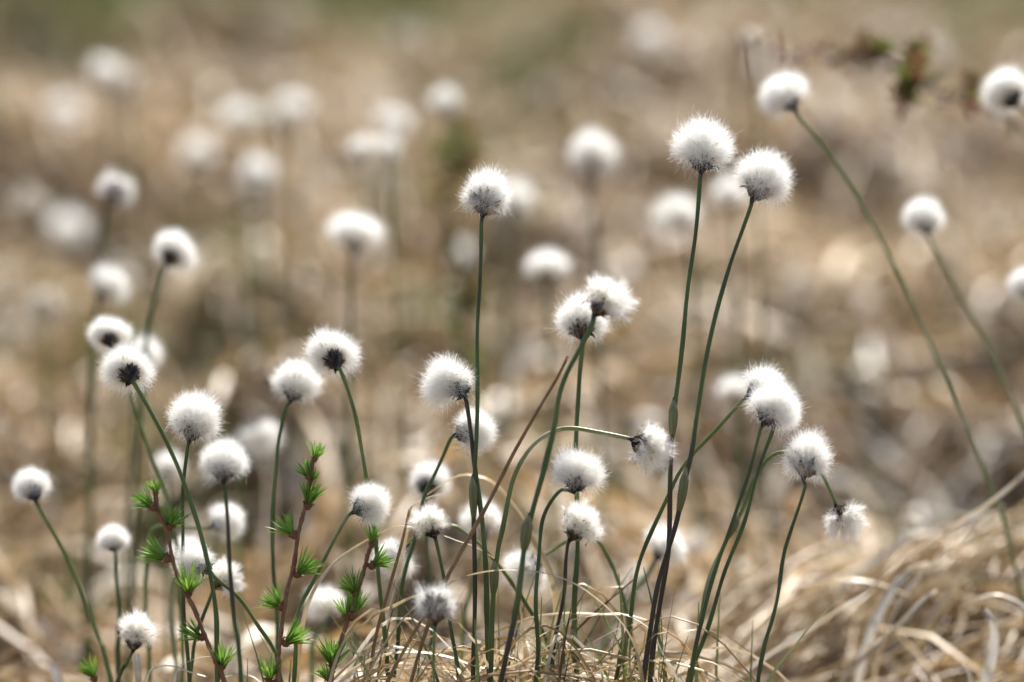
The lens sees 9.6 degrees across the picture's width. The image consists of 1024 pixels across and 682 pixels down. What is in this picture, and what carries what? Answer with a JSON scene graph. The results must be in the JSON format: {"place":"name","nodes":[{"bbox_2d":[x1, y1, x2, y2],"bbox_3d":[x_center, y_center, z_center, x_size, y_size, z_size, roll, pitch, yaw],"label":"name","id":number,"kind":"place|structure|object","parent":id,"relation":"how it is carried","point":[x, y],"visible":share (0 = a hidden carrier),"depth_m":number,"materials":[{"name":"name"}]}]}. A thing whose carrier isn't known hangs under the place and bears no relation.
{"place":"outdoors","nodes":[
{"label":"outdoors","id":0,"kind":"place"},
{"bbox_2d":[0,0,1023,681],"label":"ground","id":1,"kind":"structure","parent":0,"point":[266,194],"depth_m":3.89,"materials":[{"name":"plant"}]},
{"bbox_2d":[11,179,51,430],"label":"cotton grass stalk","id":2,"kind":"object","parent":1,"relation":"on","point":[30,204],"visible":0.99,"depth_m":3.59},
{"bbox_2d":[24,285,64,540],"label":"cotton grass stalk","id":3,"kind":"object","parent":1,"relation":"on","point":[45,303],"visible":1,"depth_m":3.36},
{"bbox_2d":[7,459,112,681],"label":"cotton grass stalk","id":4,"kind":"object","parent":1,"relation":"on","point":[31,485],"visible":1,"depth_m":2.41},
{"bbox_2d":[43,90,85,265],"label":"cotton grass stalk","id":5,"kind":"object","parent":1,"relation":"on","point":[64,112],"visible":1,"depth_m":4.22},
{"bbox_2d":[42,204,89,346],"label":"cotton grass stalk","id":6,"kind":"object","parent":1,"relation":"on","point":[66,228],"visible":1,"depth_m":3.82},
{"bbox_2d":[74,651,97,681],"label":"larch shoot","id":7,"kind":"object","parent":1,"relation":"on","point":[89,671],"visible":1,"depth_m":2.45,"materials":[{"name":"green plant"}]},
{"bbox_2d":[86,51,123,434],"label":"cotton grass stalk","id":8,"kind":"object","parent":1,"relation":"on","point":[104,71],"visible":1,"depth_m":3.59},
{"bbox_2d":[83,261,135,681],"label":"cotton grass stalk","id":9,"kind":"object","parent":1,"relation":"on","point":[111,286],"visible":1,"depth_m":2.92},
{"bbox_2d":[80,164,138,667],"bbox_3d":[-0.197,0.049,2.958,0.022,0.272,0.046,5,9,30],"label":"cotton grass stalk","id":10,"kind":"object","parent":1,"relation":"on","point":[115,189],"visible":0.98,"depth_m":2.95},
{"bbox_2d":[92,517,131,681],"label":"cotton grass stalk","id":11,"kind":"object","parent":1,"relation":"on","point":[112,540],"visible":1,"depth_m":2.62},
{"bbox_2d":[110,67,140,400],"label":"cotton grass stalk","id":12,"kind":"object","parent":1,"relation":"on","point":[127,80],"visible":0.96,"depth_m":3.65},
{"bbox_2d":[85,312,184,681],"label":"cotton grass stalk","id":13,"kind":"object","parent":1,"relation":"on","point":[105,332],"visible":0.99,"depth_m":2.62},
{"bbox_2d":[114,605,160,681],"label":"cotton grass stalk","id":14,"kind":"object","parent":1,"relation":"on","point":[136,632],"visible":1,"depth_m":2.53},
{"bbox_2d":[133,654,141,681],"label":"dry straw","id":15,"kind":"object","parent":1,"relation":"on","point":[137,667],"visible":1,"depth_m":2.45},
{"bbox_2d":[120,331,165,681],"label":"cotton grass stalk","id":16,"kind":"object","parent":1,"relation":"on","point":[153,350],"visible":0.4,"depth_m":2.80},
{"bbox_2d":[96,339,219,681],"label":"cotton grass stalk","id":17,"kind":"object","parent":1,"relation":"on","point":[125,369],"visible":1,"depth_m":2.48,"materials":[{"name":"plant"}]},
{"bbox_2d":[127,224,202,681],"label":"cotton grass stalk","id":18,"kind":"object","parent":1,"relation":"on","point":[173,249],"visible":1,"depth_m":2.76,"materials":[{"name":"plant"}]},
{"bbox_2d":[153,447,183,681],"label":"cotton grass stalk","id":19,"kind":"object","parent":1,"relation":"on","point":[166,466],"visible":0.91,"depth_m":2.88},
{"bbox_2d":[143,665,206,681],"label":"dry leaf","id":20,"kind":"object","parent":1,"relation":"on","point":[148,674],"visible":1,"depth_m":2.47,"materials":[{"name":"plant"}]},
{"bbox_2d":[166,532,206,681],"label":"cotton grass stalk","id":21,"kind":"object","parent":1,"relation":"on","point":[173,634],"visible":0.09,"depth_m":2.66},
{"bbox_2d":[130,479,244,681],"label":"larch shoot","id":22,"kind":"object","parent":1,"relation":"on","point":[188,585],"visible":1,"depth_m":2.48,"materials":[{"name":"green plant"}]},
{"bbox_2d":[164,386,226,681],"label":"cotton grass stalk","id":23,"kind":"object","parent":1,"relation":"on","point":[194,419],"visible":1,"depth_m":2.50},
{"bbox_2d":[144,500,249,681],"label":"cotton grass stalk","id":24,"kind":"object","parent":1,"relation":"on","point":[218,524],"visible":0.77,"depth_m":2.63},
{"bbox_2d":[177,133,216,376],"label":"cotton grass stalk","id":25,"kind":"object","parent":1,"relation":"on","point":[196,151],"visible":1,"depth_m":3.77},
{"bbox_2d":[190,554,247,680],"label":"cotton grass stalk","id":26,"kind":"object","parent":1,"relation":"on","point":[221,573],"visible":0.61,"depth_m":2.53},
{"bbox_2d":[194,432,255,681],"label":"cotton grass stalk","id":27,"kind":"object","parent":1,"relation":"on","point":[223,462],"visible":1,"depth_m":2.44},
{"bbox_2d":[170,535,282,681],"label":"cotton grass stalk","id":28,"kind":"object","parent":1,"relation":"on","point":[189,556],"visible":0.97,"depth_m":2.50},
{"bbox_2d":[219,96,259,379],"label":"cotton grass stalk","id":29,"kind":"object","parent":1,"relation":"on","point":[239,116],"visible":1,"depth_m":3.65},
{"bbox_2d":[238,148,277,392],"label":"cotton grass stalk","id":30,"kind":"object","parent":1,"relation":"on","point":[258,172],"visible":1,"depth_m":3.48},
{"bbox_2d":[234,416,288,681],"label":"cotton grass stalk","id":31,"kind":"object","parent":1,"relation":"on","point":[257,437],"visible":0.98,"depth_m":2.92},
{"bbox_2d":[253,104,287,363],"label":"cotton grass stalk","id":32,"kind":"object","parent":1,"relation":"on","point":[272,118],"visible":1,"depth_m":3.59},
{"bbox_2d":[250,440,326,681],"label":"larch shoot","id":33,"kind":"object","parent":1,"relation":"on","point":[311,496],"visible":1,"depth_m":2.49,"materials":[{"name":"green plant"}]},
{"bbox_2d":[273,90,313,359],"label":"cotton grass stalk","id":34,"kind":"object","parent":1,"relation":"on","point":[294,107],"visible":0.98,"depth_m":3.71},
{"bbox_2d":[269,354,324,678],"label":"cotton grass stalk","id":35,"kind":"object","parent":1,"relation":"on","point":[294,382],"visible":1,"depth_m":2.57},
{"bbox_2d":[300,578,345,681],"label":"cotton grass stalk","id":36,"kind":"object","parent":1,"relation":"on","point":[326,597],"visible":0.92,"depth_m":2.67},
{"bbox_2d":[292,479,393,681],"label":"cotton grass stalk","id":37,"kind":"object","parent":1,"relation":"on","point":[369,503],"visible":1,"depth_m":2.51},
{"bbox_2d":[302,320,389,675],"bbox_3d":[-0.065,0.088,2.532,0.052,0.197,0.030,4,9,29],"label":"cotton grass stalk","id":38,"kind":"object","parent":1,"relation":"on","point":[333,353],"visible":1,"depth_m":2.52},
{"bbox_2d":[309,523,395,681],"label":"larch shoot","id":39,"kind":"object","parent":1,"relation":"on","point":[354,601],"visible":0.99,"depth_m":2.50,"materials":[{"name":"green plant"}]},
{"bbox_2d":[318,204,390,670],"bbox_3d":[-0.077,0.057,2.965,0.040,0.248,0.034,-7,10,-40],"label":"cotton grass stalk","id":40,"kind":"object","parent":1,"relation":"on","point":[353,234],"visible":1,"depth_m":2.95,"materials":[{"name":"plant"}]},
{"bbox_2d":[296,525,414,681],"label":"dry leaf","id":41,"kind":"object","parent":1,"relation":"on","point":[306,608],"visible":0.93,"depth_m":2.52,"materials":[{"name":"plant"}]},
{"bbox_2d":[345,133,382,520],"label":"cotton grass stalk","id":42,"kind":"object","parent":1,"relation":"on","point":[362,146],"visible":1,"depth_m":3.19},
{"bbox_2d":[328,592,425,681],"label":"dry leaf","id":43,"kind":"object","parent":1,"relation":"on","point":[359,627],"visible":0.9,"depth_m":2.49,"materials":[{"name":"plant"}]},
{"bbox_2d":[375,132,401,517],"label":"cotton grass stalk","id":44,"kind":"object","parent":1,"relation":"on","point":[388,146],"visible":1,"depth_m":3.21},
{"bbox_2d":[374,162,404,291],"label":"cotton grass stalk","id":45,"kind":"object","parent":1,"relation":"on","point":[380,173],"visible":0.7,"depth_m":4.11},
{"bbox_2d":[369,509,410,681],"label":"dry straw","id":46,"kind":"object","parent":1,"relation":"on","point":[384,604],"visible":0.94,"depth_m":2.51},
{"bbox_2d":[361,602,420,681],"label":"dry leaf","id":47,"kind":"object","parent":1,"relation":"on","point":[387,639],"visible":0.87,"depth_m":2.48,"materials":[{"name":"plant"}]},
{"bbox_2d":[369,102,413,413],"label":"cotton grass stalk","id":48,"kind":"object","parent":1,"relation":"on","point":[395,122],"visible":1,"depth_m":3.54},
{"bbox_2d":[387,22,418,185],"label":"cotton grass stalk","id":49,"kind":"object","parent":1,"relation":"on","point":[402,40],"visible":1,"depth_m":4.57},
{"bbox_2d":[386,614,425,681],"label":"dry leaf","id":50,"kind":"object","parent":1,"relation":"on","point":[392,671],"visible":0.87,"depth_m":2.47,"materials":[{"name":"plant"}]},
{"bbox_2d":[370,494,442,681],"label":"dry leaf","id":51,"kind":"object","parent":1,"relation":"on","point":[402,554],"visible":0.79,"depth_m":2.54,"materials":[{"name":"plant"}]},
{"bbox_2d":[404,454,454,677],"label":"cotton grass stalk","id":52,"kind":"object","parent":1,"relation":"on","point":[423,475],"visible":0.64,"depth_m":2.63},
{"bbox_2d":[405,499,460,679],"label":"cotton grass stalk","id":53,"kind":"object","parent":1,"relation":"on","point":[429,523],"visible":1,"depth_m":2.50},
{"bbox_2d":[407,578,462,681],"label":"cotton grass stalk","id":54,"kind":"object","parent":1,"relation":"on","point":[436,606],"visible":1,"depth_m":2.44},
{"bbox_2d":[338,650,549,681],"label":"dry leaf","id":55,"kind":"object","parent":1,"relation":"on","point":[349,672],"visible":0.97,"depth_m":2.50,"materials":[{"name":"plant"}]},
{"bbox_2d":[426,83,466,464],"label":"cotton grass stalk","id":56,"kind":"object","parent":1,"relation":"on","point":[442,99],"visible":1,"depth_m":3.31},
{"bbox_2d":[391,402,506,681],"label":"cotton grass stalk","id":57,"kind":"object","parent":1,"relation":"on","point":[461,434],"visible":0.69,"depth_m":2.53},
{"bbox_2d":[412,350,489,681],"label":"cotton grass stalk","id":58,"kind":"object","parent":1,"relation":"on","point":[448,380],"visible":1,"depth_m":2.50,"materials":[{"name":"plant"}]},
{"bbox_2d":[424,107,489,492],"bbox_3d":[-0.029,-0.012,3.284,0.035,0.225,0.070,0,8,0],"label":"bog shrub","id":59,"kind":"object","parent":1,"relation":"on","point":[464,156],"visible":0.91,"depth_m":3.25,"materials":[{"name":"green plant"}]},
{"bbox_2d":[369,524,549,649],"bbox_3d":[-0.019,0.130,2.555,0.084,0.107,0.026,0,8,0],"label":"cotton grass stalk","id":60,"kind":"object","parent":1,"relation":"on","point":[392,547],"visible":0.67,"depth_m":2.55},
{"bbox_2d":[449,237,476,352],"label":"cotton grass stalk","id":61,"kind":"object","parent":1,"relation":"on","point":[465,251],"visible":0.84,"depth_m":3.65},
{"bbox_2d":[444,272,490,497],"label":"bog shrub","id":62,"kind":"object","parent":1,"relation":"on","point":[470,288],"visible":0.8,"depth_m":3.15,"materials":[{"name":"green plant"}]},
{"bbox_2d":[457,494,506,669],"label":"cotton grass stalk","id":63,"kind":"object","parent":1,"relation":"on","point":[492,518],"visible":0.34,"depth_m":2.65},
{"bbox_2d":[444,535,526,676],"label":"dry leaf","id":64,"kind":"object","parent":1,"relation":"on","point":[523,638],"visible":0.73,"depth_m":2.52,"materials":[{"name":"plant"}]},
{"bbox_2d":[455,158,516,680],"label":"cotton grass stalk","id":65,"kind":"object","parent":1,"relation":"on","point":[484,196],"visible":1,"depth_m":2.50,"materials":[{"name":"white plant"}]},
{"bbox_2d":[417,473,559,663],"bbox_3d":[-0.010,0.120,2.566,0.060,0.129,0.012,2,8,13],"label":"dry leaf","id":66,"kind":"object","parent":1,"relation":"on","point":[544,560],"visible":0.68,"depth_m":2.56,"materials":[{"name":"plant"}]},
{"bbox_2d":[409,356,568,681],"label":"dry straw","id":67,"kind":"object","parent":1,"relation":"on","point":[470,535],"visible":0.93,"depth_m":2.48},
{"bbox_2d":[220,583,788,681],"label":"dry grass","id":68,"kind":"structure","parent":1,"relation":"on","point":[585,665],"depth_m":2.51,"materials":[{"name":"plant"}]},
{"bbox_2d":[0,0,1023,681],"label":"green sedge","id":69,"kind":"object","parent":1,"relation":"on","point":[336,8],"visible":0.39,"depth_m":4.12,"materials":[{"name":"plant"}]},
{"bbox_2d":[499,174,535,489],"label":"cotton grass stalk","id":70,"kind":"object","parent":1,"relation":"on","point":[521,200],"visible":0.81,"depth_m":3.25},
{"bbox_2d":[448,569,643,681],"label":"dry leaf","id":71,"kind":"object","parent":1,"relation":"on","point":[640,669],"visible":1,"depth_m":2.47,"materials":[{"name":"plant"}]},
{"bbox_2d":[522,247,572,612],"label":"cotton grass stalk","id":72,"kind":"object","parent":1,"relation":"on","point":[545,267],"visible":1,"depth_m":3.00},
{"bbox_2d":[557,609,570,681],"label":"dry straw","id":73,"kind":"object","parent":1,"relation":"on","point":[561,659],"visible":1,"depth_m":2.48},
{"bbox_2d":[498,271,640,681],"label":"cotton grass stalk","id":74,"kind":"object","parent":1,"relation":"on","point":[605,296],"visible":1,"depth_m":2.45,"materials":[{"name":"white plant"}]},
{"bbox_2d":[499,535,639,681],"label":"cotton grass stalk","id":75,"kind":"object","parent":1,"relation":"on","point":[530,563],"visible":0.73,"depth_m":2.57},
{"bbox_2d":[533,442,611,681],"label":"cotton grass stalk","id":76,"kind":"object","parent":1,"relation":"on","point":[575,471],"visible":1,"depth_m":2.49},
{"bbox_2d":[550,496,605,681],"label":"cotton grass stalk","id":77,"kind":"object","parent":1,"relation":"on","point":[580,522],"visible":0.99,"depth_m":2.52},
{"bbox_2d":[545,288,614,681],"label":"cotton grass stalk","id":78,"kind":"object","parent":1,"relation":"on","point":[575,317],"visible":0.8,"depth_m":2.53,"materials":[{"name":"white plant"}]},
{"bbox_2d":[488,418,680,681],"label":"cotton grass stalk","id":79,"kind":"object","parent":1,"relation":"on","point":[649,447],"visible":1,"depth_m":2.49,"materials":[{"name":"white plant"}]},
{"bbox_2d":[541,579,632,666],"bbox_3d":[0.020,0.141,2.542,0.062,0.084,0.009,0,8,0],"label":"dry straw","id":80,"kind":"object","parent":1,"relation":"on","point":[595,611],"visible":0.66,"depth_m":2.54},
{"bbox_2d":[564,124,623,575],"bbox_3d":[0.041,0.005,3.111,0.033,0.234,0.036,4,9,25],"label":"cotton grass stalk","id":81,"kind":"object","parent":1,"relation":"on","point":[592,153],"visible":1,"depth_m":3.10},
{"bbox_2d":[511,612,684,681],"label":"dry leaf","id":82,"kind":"object","parent":1,"relation":"on","point":[679,675],"visible":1,"depth_m":2.50,"materials":[{"name":"plant"}]},
{"bbox_2d":[494,612,709,681],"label":"dry leaf","id":83,"kind":"object","parent":1,"relation":"on","point":[543,615],"visible":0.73,"depth_m":2.53,"materials":[{"name":"plant"}]},
{"bbox_2d":[593,514,695,679],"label":"cotton grass stalk","id":84,"kind":"object","parent":1,"relation":"on","point":[657,542],"visible":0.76,"depth_m":2.67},
{"bbox_2d":[631,19,666,282],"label":"cotton grass stalk","id":85,"kind":"object","parent":1,"relation":"on","point":[649,39],"visible":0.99,"depth_m":4.11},
{"bbox_2d":[649,188,706,572],"bbox_3d":[0.089,0.027,3.131,0.038,0.213,0.028,5,10,33],"label":"cotton grass stalk","id":86,"kind":"object","parent":1,"relation":"on","point":[680,216],"visible":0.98,"depth_m":3.12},
{"bbox_2d":[348,504,1023,681],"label":"straw mound","id":87,"kind":"object","parent":1,"relation":"on","point":[955,578],"visible":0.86,"depth_m":2.83,"materials":[{"name":"plant"}]},
{"bbox_2d":[729,578,910,681],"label":"dry straw","id":88,"kind":"object","parent":87,"relation":"on","point":[739,656],"visible":0.92,"depth_m":2.70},
{"bbox_2d":[731,472,1023,681],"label":"dry straw","id":89,"kind":"object","parent":87,"relation":"on","point":[1005,490],"visible":0.98,"depth_m":2.67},
{"bbox_2d":[838,589,937,681],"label":"dry straw","id":90,"kind":"object","parent":87,"relation":"on","point":[873,648],"visible":1,"depth_m":2.65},
{"bbox_2d":[854,562,929,681],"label":"dry straw","id":91,"kind":"object","parent":87,"relation":"on","point":[877,616],"visible":0.94,"depth_m":2.69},
{"bbox_2d":[876,463,915,578],"bbox_3d":[0.179,0.103,2.901,0.028,0.090,0.003,-3,9,-22],"label":"dry straw","id":92,"kind":"object","parent":87,"relation":"on","point":[893,535],"visible":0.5,"depth_m":2.90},
{"bbox_2d":[871,504,1003,681],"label":"dry straw","id":93,"kind":"object","parent":87,"relation":"on","point":[881,646],"visible":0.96,"depth_m":2.70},
{"bbox_2d":[961,664,973,681],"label":"dry straw","id":94,"kind":"object","parent":87,"relation":"on","point":[969,675],"visible":1,"depth_m":2.60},
{"bbox_2d":[980,608,998,681],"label":"dry straw","id":95,"kind":"object","parent":87,"relation":"on","point":[988,667],"visible":1,"depth_m":2.62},
{"bbox_2d":[962,593,1023,609],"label":"dry straw","id":96,"kind":"object","parent":87,"relation":"on","point":[972,601],"visible":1,"depth_m":2.66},
{"bbox_2d":[648,110,742,681],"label":"cotton grass stalk","id":97,"kind":"object","parent":1,"relation":"on","point":[700,147],"visible":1,"depth_m":2.50,"materials":[{"name":"white plant"}]},
{"bbox_2d":[613,358,792,681],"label":"cotton grass stalk","id":98,"kind":"object","parent":1,"relation":"on","point":[755,377],"visible":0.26,"depth_m":2.51,"materials":[{"name":"white plant"}]},
{"bbox_2d":[642,145,797,681],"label":"cotton grass stalk","id":99,"kind":"object","parent":1,"relation":"on","point":[765,178],"visible":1,"depth_m":2.48,"materials":[{"name":"white plant"}]},
{"bbox_2d":[710,170,749,553],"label":"cotton grass stalk","id":100,"kind":"object","parent":1,"relation":"on","point":[728,196],"visible":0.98,"depth_m":3.16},
{"bbox_2d":[714,371,750,608],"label":"cotton grass stalk","id":101,"kind":"object","parent":1,"relation":"on","point":[730,388],"visible":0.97,"depth_m":3.00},
{"bbox_2d":[687,392,804,681],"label":"cotton grass stalk","id":102,"kind":"object","parent":1,"relation":"on","point":[725,569],"visible":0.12,"depth_m":2.51,"materials":[{"name":"green plant"}]},
{"bbox_2d":[688,373,810,681],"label":"cotton grass stalk","id":103,"kind":"object","parent":1,"relation":"on","point":[774,404],"visible":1,"depth_m":2.48,"materials":[{"name":"plant"}]},
{"bbox_2d":[739,26,771,571],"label":"cotton grass stalk","id":104,"kind":"object","parent":1,"relation":"on","point":[750,37],"visible":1,"depth_m":3.08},
{"bbox_2d":[685,450,869,681],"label":"cotton grass stalk","id":105,"kind":"object","parent":1,"relation":"on","point":[843,517],"visible":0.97,"depth_m":2.53,"materials":[{"name":"white plant"}]},
{"bbox_2d":[756,419,835,681],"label":"cotton grass stalk","id":106,"kind":"object","parent":1,"relation":"on","point":[806,457],"visible":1,"depth_m":2.48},
{"bbox_2d":[784,269,816,422],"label":"cotton grass stalk","id":107,"kind":"object","parent":1,"relation":"on","point":[798,281],"visible":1,"depth_m":3.65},
{"bbox_2d":[751,62,1023,612],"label":"cotton grass stalk","id":108,"kind":"object","parent":1,"relation":"on","point":[782,92],"visible":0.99,"depth_m":2.70,"materials":[{"name":"plant"}]},
{"bbox_2d":[756,27,1023,136],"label":"leafy twig","id":109,"kind":"object","parent":1,"relation":"on","point":[868,53],"visible":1,"depth_m":2.96,"materials":[{"name":"green plant"}]},
{"bbox_2d":[880,142,909,260],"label":"cotton grass stalk","id":110,"kind":"object","parent":1,"relation":"on","point":[892,159],"visible":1,"depth_m":3.94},
{"bbox_2d":[924,33,956,379],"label":"cotton grass stalk","id":111,"kind":"object","parent":1,"relation":"on","point":[937,57],"visible":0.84,"depth_m":3.77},
{"bbox_2d":[900,190,1023,430],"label":"cotton grass stalk","id":112,"kind":"object","parent":1,"relation":"on","point":[926,220],"visible":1,"depth_m":2.77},
{"bbox_2d":[975,59,1023,124],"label":"cotton grass stalk","id":113,"kind":"object","parent":1,"relation":"on","point":[1004,91],"visible":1,"depth_m":2.75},
{"bbox_2d":[1005,265,1023,302],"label":"cotton grass stalk","id":114,"kind":"object","parent":1,"relation":"on","point":[1017,284],"visible":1,"depth_m":2.80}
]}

